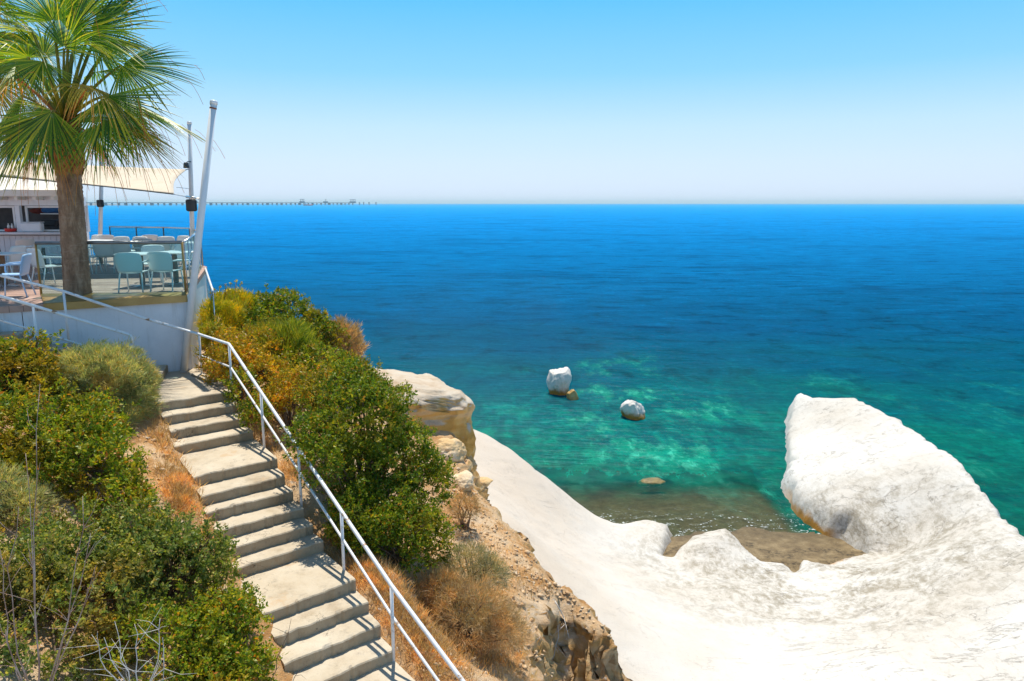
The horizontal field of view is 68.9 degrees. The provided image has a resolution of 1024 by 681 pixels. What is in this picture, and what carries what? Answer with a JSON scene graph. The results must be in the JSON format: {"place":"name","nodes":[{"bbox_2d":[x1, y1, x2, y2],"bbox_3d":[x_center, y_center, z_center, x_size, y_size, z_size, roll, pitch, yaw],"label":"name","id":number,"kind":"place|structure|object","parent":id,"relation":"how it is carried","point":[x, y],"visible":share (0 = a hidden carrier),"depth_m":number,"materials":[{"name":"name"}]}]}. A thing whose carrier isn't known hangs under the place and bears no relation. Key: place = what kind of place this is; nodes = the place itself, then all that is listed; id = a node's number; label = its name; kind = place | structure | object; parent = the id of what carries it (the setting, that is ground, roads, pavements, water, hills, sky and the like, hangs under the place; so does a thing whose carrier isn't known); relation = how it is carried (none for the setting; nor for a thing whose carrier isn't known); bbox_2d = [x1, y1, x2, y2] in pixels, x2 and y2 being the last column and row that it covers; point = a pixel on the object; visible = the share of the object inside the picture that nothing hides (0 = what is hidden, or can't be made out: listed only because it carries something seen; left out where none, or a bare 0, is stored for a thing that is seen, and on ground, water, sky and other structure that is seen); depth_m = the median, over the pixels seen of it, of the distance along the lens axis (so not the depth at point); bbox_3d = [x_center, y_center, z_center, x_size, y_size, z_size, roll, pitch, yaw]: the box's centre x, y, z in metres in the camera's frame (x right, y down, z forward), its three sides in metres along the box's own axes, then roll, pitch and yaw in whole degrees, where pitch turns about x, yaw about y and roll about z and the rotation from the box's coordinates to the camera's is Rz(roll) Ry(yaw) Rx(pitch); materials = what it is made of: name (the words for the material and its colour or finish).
{"place":"outdoors","nodes":[
{"label":"outdoors","id":0,"kind":"place"},
{"bbox_2d":[0,256,206,312],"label":"terrace","id":1,"kind":"structure","parent":0,"point":[103,281],"depth_m":17.48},
{"bbox_2d":[0,252,26,286],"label":"terrace table","id":2,"kind":"object","parent":1,"relation":"on","point":[2,257],"visible":0.71,"depth_m":16.78,"materials":[{"name":"metal"}]},
{"bbox_2d":[5,245,28,282],"bbox_3d":[-11.981,-1.835,17.833,0.625,0.865,0.614,1,10,5],"label":"terrace chair","id":3,"kind":"object","parent":1,"relation":"on","point":[17,257],"visible":0.44,"depth_m":17.70,"materials":[{"name":"white plastic"}]},
{"bbox_2d":[0,253,36,296],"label":"terrace chair","id":4,"kind":"object","parent":1,"relation":"on","point":[25,263],"visible":0.93,"depth_m":14.91,"materials":[{"name":"white plastic"}]},
{"bbox_2d":[15,239,34,268],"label":"terrace chair","id":5,"kind":"object","parent":1,"relation":"on","point":[25,242],"visible":0.2,"depth_m":21.14,"materials":[{"name":"beige plastic"}]},
{"bbox_2d":[12,245,43,278],"bbox_3d":[-12.067,-1.978,18.607,0.625,0.865,0.614,-2,11,-10],"label":"terrace chair","id":6,"kind":"object","parent":1,"relation":"on","point":[39,247],"visible":0.18,"depth_m":18.51,"materials":[{"name":"teal plastic"}]},
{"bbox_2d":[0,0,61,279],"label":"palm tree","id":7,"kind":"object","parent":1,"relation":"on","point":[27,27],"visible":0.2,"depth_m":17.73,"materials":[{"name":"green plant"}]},
{"bbox_2d":[26,245,59,274],"bbox_3d":[-12.375,-2.131,19.732,0.780,0.747,0.780,2,11,10],"label":"terrace table","id":8,"kind":"object","parent":1,"relation":"on","point":[43,253],"visible":0.55,"depth_m":19.70,"materials":[{"name":"metal"}]},
{"bbox_2d":[26,248,61,286],"bbox_3d":[-10.520,-1.659,16.871,0.614,0.865,0.625,5,12,27],"label":"terrace chair","id":9,"kind":"object","parent":1,"relation":"on","point":[41,260],"visible":0.76,"depth_m":16.63,"materials":[{"name":"teal plastic"}]},
{"bbox_2d":[0,177,90,263],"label":"beach kiosk","id":10,"kind":"object","parent":1,"relation":"on","point":[14,211],"visible":0.41,"depth_m":23.02,"materials":[{"name":"white wood"}]},
{"bbox_2d":[0,206,16,230],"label":"window frame","id":11,"kind":"structure","parent":10,"relation":"in","point":[13,209],"depth_m":23.00,"materials":[{"name":"white paint"}]},
{"bbox_2d":[4,228,16,231],"bbox_3d":[-15.409,-3.393,22.945,0.340,0.110,0.331,0,10,0],"label":"bowl","id":12,"kind":"object","parent":10,"relation":"on","point":[10,229],"visible":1,"depth_m":22.82,"materials":[{"name":"red plastic"}]},
{"bbox_2d":[20,222,43,231],"bbox_3d":[-14.736,-3.493,22.947,0.640,0.305,0.220,0,10,0],"label":"white box","id":13,"kind":"object","parent":10,"relation":"on","point":[32,226],"visible":1,"depth_m":22.85,"materials":[{"name":"white plastic"}]},
{"bbox_2d":[29,208,43,213],"bbox_3d":[-15.085,-4.143,23.769,0.547,0.223,0.313,0,10,0],"label":"bundle","id":14,"kind":"object","parent":10,"relation":"on","point":[36,210],"visible":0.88,"depth_m":23.66,"materials":[{"name":"red fabric"}]},
{"bbox_2d":[24,206,58,230],"bbox_3d":[-14.148,-3.766,23.059,1.699,0.775,0.050,0,10,0],"label":"window frame","id":15,"kind":"structure","parent":10,"relation":"in","point":[26,207],"depth_m":22.97,"materials":[{"name":"white paint"}]},
{"bbox_2d":[40,220,59,225],"bbox_3d":[-14.806,-3.776,23.957,0.500,0.200,0.311,0,10,0],"label":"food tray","id":16,"kind":"object","parent":10,"relation":"on","point":[51,222],"visible":0.74,"depth_m":23.81,"materials":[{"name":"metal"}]},
{"bbox_2d":[41,208,58,212],"bbox_3d":[-14.610,-4.166,23.766,0.693,0.226,0.366,0,10,0],"label":"bundle","id":17,"kind":"object","parent":10,"relation":"on","point":[49,210],"visible":0.56,"depth_m":23.62,"materials":[{"name":"blue fabric"}]},
{"bbox_2d":[47,247,61,269],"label":"terrace chair","id":18,"kind":"object","parent":1,"relation":"on","point":[50,254],"visible":0.21,"depth_m":20.99,"materials":[{"name":"teal plastic"}]},
{"bbox_2d":[88,247,101,273],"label":"terrace chair","id":19,"kind":"object","parent":1,"relation":"on","point":[92,256],"visible":0.17,"depth_m":20.05,"materials":[{"name":"teal plastic"}]},
{"bbox_2d":[89,235,105,262],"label":"terrace chair","id":20,"kind":"object","parent":1,"relation":"on","point":[93,237],"visible":0.27,"depth_m":23.91,"materials":[{"name":"white plastic"}]},
{"bbox_2d":[87,239,113,265],"bbox_3d":[-12.486,-2.665,22.634,0.780,0.747,0.780,2,11,10],"label":"terrace table","id":21,"kind":"object","parent":1,"relation":"on","point":[101,260],"visible":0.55,"depth_m":22.62,"materials":[{"name":"metal"}]},
{"bbox_2d":[98,159,103,234],"bbox_3d":[-14.222,-4.556,25.802,0.578,3.427,0.210,0,10,0],"label":"mast pole","id":22,"kind":"object","parent":1,"relation":"on","point":[100,222],"visible":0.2,"depth_m":25.80,"materials":[{"name":"white metal"}]},
{"bbox_2d":[96,200,103,206],"bbox_3d":[-14.098,-4.699,25.597,0.200,0.244,0.210,1,11,8],"label":"speaker","id":23,"kind":"object","parent":22,"relation":"attached to","point":[99,203],"visible":1,"depth_m":25.50},
{"bbox_2d":[92,244,114,273],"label":"terrace chair","id":24,"kind":"object","parent":1,"relation":"on","point":[104,251],"visible":0.74,"depth_m":19.88,"materials":[{"name":"teal plastic"}]},
{"bbox_2d":[96,235,113,239],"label":"terrace chair","id":25,"kind":"object","parent":1,"relation":"on","point":[105,237],"visible":0.16,"depth_m":23.71,"materials":[{"name":"white plastic"}]},
{"bbox_2d":[34,241,187,309],"bbox_3d":[-8.034,-1.382,15.049,2.599,1.234,1.428,-6,12,-31],"label":"glass railing","id":26,"kind":"object","parent":1,"relation":"on","point":[53,301],"visible":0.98,"depth_m":14.84,"materials":[{"name":"glass"}]},
{"bbox_2d":[0,0,224,294],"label":"palm tree","id":27,"kind":"object","parent":1,"relation":"on","point":[55,125],"visible":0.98,"depth_m":13.69,"materials":[{"name":"green plant"}]},
{"bbox_2d":[106,236,129,265],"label":"terrace chair","id":28,"kind":"object","parent":1,"relation":"on","point":[120,238],"visible":0.2,"depth_m":22.67,"materials":[{"name":"white plastic"}]},
{"bbox_2d":[111,244,140,272],"bbox_3d":[-10.392,-2.259,20.133,0.614,0.865,0.625,1,10,4],"label":"terrace chair","id":29,"kind":"object","parent":1,"relation":"on","point":[121,248],"visible":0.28,"depth_m":19.85,"materials":[{"name":"teal plastic"}]},
{"bbox_2d":[114,253,151,292],"bbox_3d":[-7.887,-1.416,15.551,0.614,0.865,0.625,-1,11,-8],"label":"terrace chair","id":30,"kind":"object","parent":1,"relation":"on","point":[128,263],"visible":0.97,"depth_m":15.29,"materials":[{"name":"teal plastic"}]},
{"bbox_2d":[113,252,155,287],"bbox_3d":[-8.344,-1.594,16.813,0.780,0.747,0.780,1,10,4],"label":"terrace table","id":31,"kind":"object","parent":1,"relation":"on","point":[142,254],"visible":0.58,"depth_m":16.82,"materials":[{"name":"teal plastic"}]},
{"bbox_2d":[131,236,146,251],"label":"terrace chair","id":32,"kind":"object","parent":1,"relation":"on","point":[133,238],"visible":0.21,"depth_m":22.68,"materials":[{"name":"white plastic"}]},
{"bbox_2d":[133,238,151,251],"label":"terrace chair","id":33,"kind":"object","parent":1,"relation":"on","point":[140,245],"visible":0.25,"depth_m":21.32,"materials":[{"name":"beige plastic"}]},
{"bbox_2d":[142,235,157,240],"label":"terrace chair","id":34,"kind":"object","parent":1,"relation":"on","point":[153,237],"visible":0.12,"depth_m":23.82,"materials":[{"name":"white plastic"}]},
{"bbox_2d":[141,245,166,281],"bbox_3d":[-8.624,-1.845,17.882,0.614,0.865,0.625,-3,11,-15],"label":"terrace chair","id":35,"kind":"object","parent":1,"relation":"on","point":[151,248],"visible":0.23,"depth_m":18.06,"materials":[{"name":"teal plastic"}]},
{"bbox_2d":[109,226,203,265],"bbox_3d":[-11.422,-3.254,24.975,7.335,1.025,1.271,10,14,42],"label":"glass railing","id":36,"kind":"object","parent":1,"relation":"on","point":[135,227],"visible":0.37,"depth_m":26.28,"materials":[{"name":"glass"}]},
{"bbox_2d":[149,244,171,273],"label":"terrace chair","id":37,"kind":"object","parent":1,"relation":"on","point":[167,247],"visible":0.12,"depth_m":19.34,"materials":[{"name":"teal plastic"}]},
{"bbox_2d":[146,252,183,291],"bbox_3d":[-7.343,-1.468,15.836,0.614,0.865,0.625,0,10,2],"label":"terrace chair","id":38,"kind":"object","parent":1,"relation":"on","point":[161,262],"visible":0.95,"depth_m":15.58,"materials":[{"name":"teal plastic"}]},
{"bbox_2d":[157,236,174,249],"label":"terrace chair","id":39,"kind":"object","parent":1,"relation":"on","point":[166,238],"visible":0.27,"depth_m":22.68,"materials":[{"name":"white plastic"}]},
{"bbox_2d":[160,251,192,284],"bbox_3d":[-7.784,-1.676,17.257,0.780,0.747,0.780,2,11,8],"label":"terrace table","id":40,"kind":"object","parent":1,"relation":"on","point":[175,267],"visible":0.69,"depth_m":17.23,"materials":[{"name":"metal"}]},
{"bbox_2d":[170,242,193,277],"bbox_3d":[-8.327,-2.034,18.914,0.614,0.865,0.625,-1,10,-5],"label":"terrace chair","id":41,"kind":"object","parent":1,"relation":"on","point":[178,248],"visible":0.33,"depth_m":19.09,"materials":[{"name":"teal plastic"}]},
{"bbox_2d":[174,235,191,264],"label":"terrace chair","id":42,"kind":"object","parent":1,"relation":"on","point":[182,238],"visible":0.17,"depth_m":23.27,"materials":[{"name":"white plastic"}]},
{"bbox_2d":[187,121,194,262],"bbox_3d":[-9.964,-4.543,23.160,0.386,4.357,0.210,0,10,0],"label":"mast pole","id":43,"kind":"object","parent":1,"relation":"on","point":[190,178],"visible":0.73,"depth_m":23.00,"materials":[{"name":"white metal"}]},
{"bbox_2d":[0,161,198,199],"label":"shade sail","id":44,"kind":"object","parent":43,"relation":"attached to","point":[139,183],"visible":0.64,"depth_m":20.92,"materials":[{"name":"fabric"}]},
{"bbox_2d":[183,161,190,167],"bbox_3d":[-9.933,-5.374,22.812,0.220,0.210,0.196,0,10,0],"label":"spotlight","id":45,"kind":"object","parent":43,"relation":"attached to","point":[186,164],"visible":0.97,"depth_m":22.76,"materials":[{"name":"metal"}]},
{"bbox_2d":[185,199,196,210],"bbox_3d":[-9.873,-4.167,23.012,0.300,0.366,0.315,-3,11,-14],"label":"speaker","id":46,"kind":"object","parent":43,"relation":"attached to","point":[191,204],"visible":0.97,"depth_m":22.87},
{"bbox_2d":[183,233,202,292],"bbox_3d":[-7.920,-2.119,18.663,0.050,1.075,7.303,-4,11,-20],"label":"glass railing","id":47,"kind":"object","parent":1,"relation":"on","point":[187,239],"visible":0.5,"depth_m":16.39,"materials":[{"name":"glass"}]},
{"bbox_2d":[0,314,632,680],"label":"hillside","id":48,"kind":"structure","parent":0,"point":[590,653],"depth_m":12.18,"materials":[{"name":"soil"}]},
{"bbox_2d":[0,460,69,530],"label":"feathery shrub","id":49,"kind":"object","parent":48,"relation":"on","point":[12,495],"visible":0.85,"depth_m":9.36,"materials":[{"name":"green plant"}]},
{"bbox_2d":[0,326,81,400],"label":"mastic bush","id":50,"kind":"object","parent":48,"relation":"on","point":[22,359],"visible":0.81,"depth_m":11.68,"materials":[{"name":"green plant"}]},
{"bbox_2d":[0,386,102,680],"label":"bare shrub","id":51,"kind":"object","parent":48,"relation":"on","point":[35,616],"visible":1,"depth_m":6.10,"materials":[{"name":"grey plant"}]},
{"bbox_2d":[0,294,133,356],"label":"ramp railing","id":52,"kind":"object","parent":48,"relation":"on","point":[34,306],"visible":0.69,"depth_m":12.64,"materials":[{"name":"metal"}]},
{"bbox_2d":[0,372,160,534],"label":"mastic bush","id":53,"kind":"object","parent":48,"relation":"on","point":[92,431],"visible":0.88,"depth_m":10.17,"materials":[{"name":"green plant"}]},
{"bbox_2d":[0,325,167,383],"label":"wall","id":54,"kind":"structure","parent":48,"relation":"on","point":[163,370],"depth_m":13.79,"materials":[{"name":"paint"}]},
{"bbox_2d":[0,492,174,680],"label":"mastic bush","id":55,"kind":"object","parent":48,"relation":"on","point":[59,556],"visible":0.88,"depth_m":8.12,"materials":[{"name":"green plant"}]},
{"bbox_2d":[0,275,208,371],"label":"terrace wall","id":56,"kind":"structure","parent":48,"relation":"on","point":[162,344],"depth_m":14.85,"materials":[{"name":"white paint"}]},
{"bbox_2d":[205,267,214,319],"bbox_3d":[-7.545,-1.090,18.654,0.050,0.995,6.159,-4,11,-23],"label":"handrail","id":57,"kind":"object","parent":56,"relation":"attached to","point":[209,280],"visible":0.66,"depth_m":17.94,"materials":[{"name":"white metal"}]},
{"bbox_2d":[41,335,170,427],"bbox_3d":[-6.799,0.717,12.418,1.837,1.631,1.809,0,10,0],"label":"feathery shrub","id":58,"kind":"object","parent":48,"relation":"on","point":[90,363],"visible":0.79,"depth_m":12.25,"materials":[{"name":"green plant"}]},
{"bbox_2d":[61,608,194,680],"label":"bare twigs","id":59,"kind":"object","parent":48,"relation":"on","point":[127,669],"visible":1,"depth_m":6.28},
{"bbox_2d":[89,487,244,613],"bbox_3d":[-4.321,2.659,9.201,2.066,1.408,1.763,0,10,0],"label":"mastic bush","id":60,"kind":"object","parent":48,"relation":"on","point":[157,531],"visible":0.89,"depth_m":9.12,"materials":[{"name":"green plant"}]},
{"bbox_2d":[76,574,287,680],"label":"mastic bush","id":61,"kind":"object","parent":48,"relation":"on","point":[214,654],"visible":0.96,"depth_m":8.13,"materials":[{"name":"green plant"}]},
{"bbox_2d":[219,282,231,317],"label":"flowering herb","id":62,"kind":"object","parent":48,"relation":"on","point":[225,293],"visible":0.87,"depth_m":16.97,"materials":[{"name":"yellow plant"}]},
{"bbox_2d":[195,285,261,367],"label":"shrub","id":63,"kind":"object","parent":48,"relation":"on","point":[228,308],"visible":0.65,"depth_m":16.61,"materials":[{"name":"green plant"}]},
{"bbox_2d":[0,274,464,680],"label":"stair railing","id":64,"kind":"object","parent":48,"relation":"on","point":[452,667],"visible":0.81,"depth_m":10.70,"materials":[{"name":"metal"}]},
{"bbox_2d":[226,279,242,303],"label":"flowering herb","id":65,"kind":"object","parent":48,"relation":"on","point":[235,291],"visible":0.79,"depth_m":17.18,"materials":[{"name":"yellow plant"}]},
{"bbox_2d":[216,358,272,432],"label":"shrub","id":66,"kind":"object","parent":48,"relation":"on","point":[246,404],"visible":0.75,"depth_m":13.36,"materials":[{"name":"green plant"}]},
{"bbox_2d":[192,317,301,396],"bbox_3d":[-5.304,0.359,14.900,1.978,1.472,2.867,-5,12,-26],"label":"shrub","id":67,"kind":"object","parent":48,"relation":"on","point":[243,347],"visible":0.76,"depth_m":14.44,"materials":[{"name":"yellow plant"}]},
{"bbox_2d":[138,368,414,680],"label":"concrete staircase","id":68,"kind":"structure","parent":48,"relation":"on","point":[307,587],"depth_m":10.73,"materials":[{"name":"beige concrete"}]},
{"bbox_2d":[180,100,217,372],"bbox_3d":[-6.304,-2.001,14.959,1.122,5.463,0.214,-3,11,-17],"label":"mast pole","id":69,"kind":"object","parent":68,"relation":"on","point":[198,236],"visible":0.88,"depth_m":14.92,"materials":[{"name":"white metal"}]},
{"bbox_2d":[191,372,223,386],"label":"kerb block","id":70,"kind":"structure","parent":68,"relation":"on","point":[199,374],"depth_m":14.52,"materials":[{"name":"concrete"}]},
{"bbox_2d":[255,621,306,680],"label":"dry stalk","id":71,"kind":"object","parent":48,"relation":"on","point":[278,655],"visible":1,"depth_m":7.27,"materials":[{"name":"beige plant"}]},
{"bbox_2d":[246,313,322,408],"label":"broom shrub","id":72,"kind":"object","parent":48,"relation":"on","point":[294,333],"visible":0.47,"depth_m":15.48,"materials":[{"name":"green plant"}]},
{"bbox_2d":[225,283,354,354],"bbox_3d":[-5.454,-0.231,17.954,3.047,2.232,2.822,0,10,0],"label":"red tipped shrub","id":73,"kind":"object","parent":48,"relation":"on","point":[269,306],"visible":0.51,"depth_m":17.95,"materials":[{"name":"green plant"}]},
{"bbox_2d":[247,357,343,431],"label":"shrub","id":74,"kind":"object","parent":48,"relation":"on","point":[275,398],"visible":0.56,"depth_m":13.46,"materials":[{"name":"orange plant"}]},
{"bbox_2d":[259,339,372,414],"bbox_3d":[-4.086,0.852,15.416,2.392,1.881,1.542,-8,13,-37],"label":"mastic bush","id":75,"kind":"object","parent":48,"relation":"on","point":[329,354],"visible":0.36,"depth_m":15.18,"materials":[{"name":"green plant"}]},
{"bbox_2d":[311,314,369,371],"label":"dry shrub","id":76,"kind":"object","parent":48,"relation":"on","point":[353,330],"visible":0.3,"depth_m":18.68,"materials":[{"name":"brown plant"}]},
{"bbox_2d":[138,357,559,680],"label":"dry grass","id":77,"kind":"structure","parent":48,"relation":"on","point":[183,495],"depth_m":10.76,"materials":[{"name":"plant"}]},
{"bbox_2d":[273,354,457,510],"bbox_3d":[-2.352,1.748,12.235,2.882,2.894,3.038,0,10,0],"label":"mastic bush","id":78,"kind":"object","parent":48,"relation":"on","point":[335,445],"visible":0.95,"depth_m":12.06,"materials":[{"name":"green plant"}]},
{"bbox_2d":[134,425,610,678],"bbox_3d":[-1.288,3.284,14.061,6.522,4.334,10.625,7,13,35],"label":"rubble","id":79,"kind":"object","parent":48,"relation":"on","point":[527,552],"visible":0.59,"depth_m":13.56,"materials":[{"name":"stone"}]},
{"bbox_2d":[319,470,462,579],"bbox_3d":[-1.835,2.816,11.559,2.143,1.477,1.655,0,10,0],"label":"mastic bush","id":80,"kind":"object","parent":48,"relation":"on","point":[381,520],"visible":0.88,"depth_m":11.24,"materials":[{"name":"green plant"}]},
{"bbox_2d":[375,368,475,459],"bbox_3d":[-2.659,2.123,20.499,2.503,2.561,4.441,-4,11,-22],"label":"cliff rock","id":81,"kind":"object","parent":48,"relation":"on","point":[442,406],"visible":0.3,"depth_m":18.94,"materials":[{"name":"stone"}]},
{"bbox_2d":[437,438,466,461],"bbox_3d":[-1.461,2.670,17.967,0.748,0.618,0.818,0,10,0],"label":"boulder","id":82,"kind":"object","parent":48,"relation":"on","point":[456,447],"visible":0.66,"depth_m":17.76,"materials":[{"name":"stone"}]},
{"bbox_2d":[449,470,473,490],"bbox_3d":[-1.174,3.144,16.369,0.644,0.518,0.682,-3,11,-15],"label":"boulder","id":83,"kind":"object","parent":48,"relation":"on","point":[464,479],"visible":0.63,"depth_m":16.20,"materials":[{"name":"stone"}]},
{"bbox_2d":[445,489,483,530],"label":"dry shrub","id":84,"kind":"object","parent":48,"relation":"on","point":[466,510],"visible":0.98,"depth_m":14.59,"materials":[{"name":"brown plant"}]},
{"bbox_2d":[413,565,533,659],"bbox_3d":[-0.596,3.995,10.993,1.884,1.302,1.596,0,10,0],"label":"dry shrub","id":85,"kind":"object","parent":48,"relation":"on","point":[459,587],"visible":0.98,"depth_m":10.89,"materials":[{"name":"brown plant"}]},
{"bbox_2d":[434,539,514,594],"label":"dry shrub","id":86,"kind":"object","parent":48,"relation":"on","point":[484,560],"visible":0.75,"depth_m":11.89,"materials":[{"name":"beige plant"}]},
{"bbox_2d":[480,477,492,487],"bbox_3d":[-0.763,3.915,20.449,0.433,0.312,0.598,9,14,40],"label":"boulder","id":87,"kind":"object","parent":48,"relation":"on","point":[486,481],"visible":0.55,"depth_m":20.33,"materials":[{"name":"stone"}]},
{"bbox_2d":[552,600,568,659],"bbox_3d":[0.791,5.209,13.266,0.485,1.009,0.405,7,13,34],"label":"dead root","id":88,"kind":"object","parent":48,"relation":"on","point":[560,628],"visible":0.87,"depth_m":13.31,"materials":[{"name":"grey wood"}]},
{"bbox_2d":[0,0,1023,203],"label":"sky","id":89,"kind":"structure","parent":0,"point":[335,101],"materials":[{"name":"blue"}]},
{"bbox_2d":[86,204,1023,536],"bbox_3d":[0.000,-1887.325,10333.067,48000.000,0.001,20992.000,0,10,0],"label":"sea","id":90,"kind":"structure","parent":0,"point":[714,340],"depth_m":91.10,"materials":[{"name":"liquid"}]},
{"bbox_2d":[86,199,355,205],"bbox_3d":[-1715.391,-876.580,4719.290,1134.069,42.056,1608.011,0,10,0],"label":"jetty","id":91,"kind":"object","parent":90,"relation":"on","point":[247,203],"visible":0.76,"depth_m":4687.85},
{"bbox_2d":[546,367,571,395],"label":"sea rock","id":92,"kind":"object","parent":90,"relation":"in","point":[558,381],"visible":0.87,"depth_m":51.28,"materials":[{"name":"white stone"}]},
{"bbox_2d":[566,389,578,399],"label":"sea rock","id":93,"kind":"object","parent":90,"relation":"in","point":[571,394],"visible":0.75,"depth_m":50.12,"materials":[{"name":"beige stone"}]},
{"bbox_2d":[620,400,644,419],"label":"sea rock","id":94,"kind":"object","parent":90,"relation":"in","point":[632,410],"visible":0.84,"depth_m":45.61,"materials":[{"name":"white stone"}]},
{"bbox_2d":[639,477,664,485],"bbox_3d":[6.642,6.728,35.525,1.291,0.335,0.802,0,10,0],"label":"sea rock","id":95,"kind":"object","parent":90,"relation":"in","point":[652,480],"visible":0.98,"depth_m":35.31,"materials":[{"name":"beige stone"}]},
{"bbox_2d":[780,393,1023,557],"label":"headland rock","id":96,"kind":"object","parent":90,"relation":"in","point":[865,478],"visible":0.86,"depth_m":29.89,"materials":[{"name":"white stone"}]},
{"bbox_2d":[557,481,866,571],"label":"beach","id":97,"kind":"structure","parent":0,"point":[751,501],"depth_m":32.02,"materials":[{"name":"brown sand"}]},
{"bbox_2d":[473,429,1023,680],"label":"rock shelf","id":98,"kind":"object","parent":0,"point":[721,605],"visible":0.52,"depth_m":21.32,"materials":[{"name":"white stone"}]}
]}

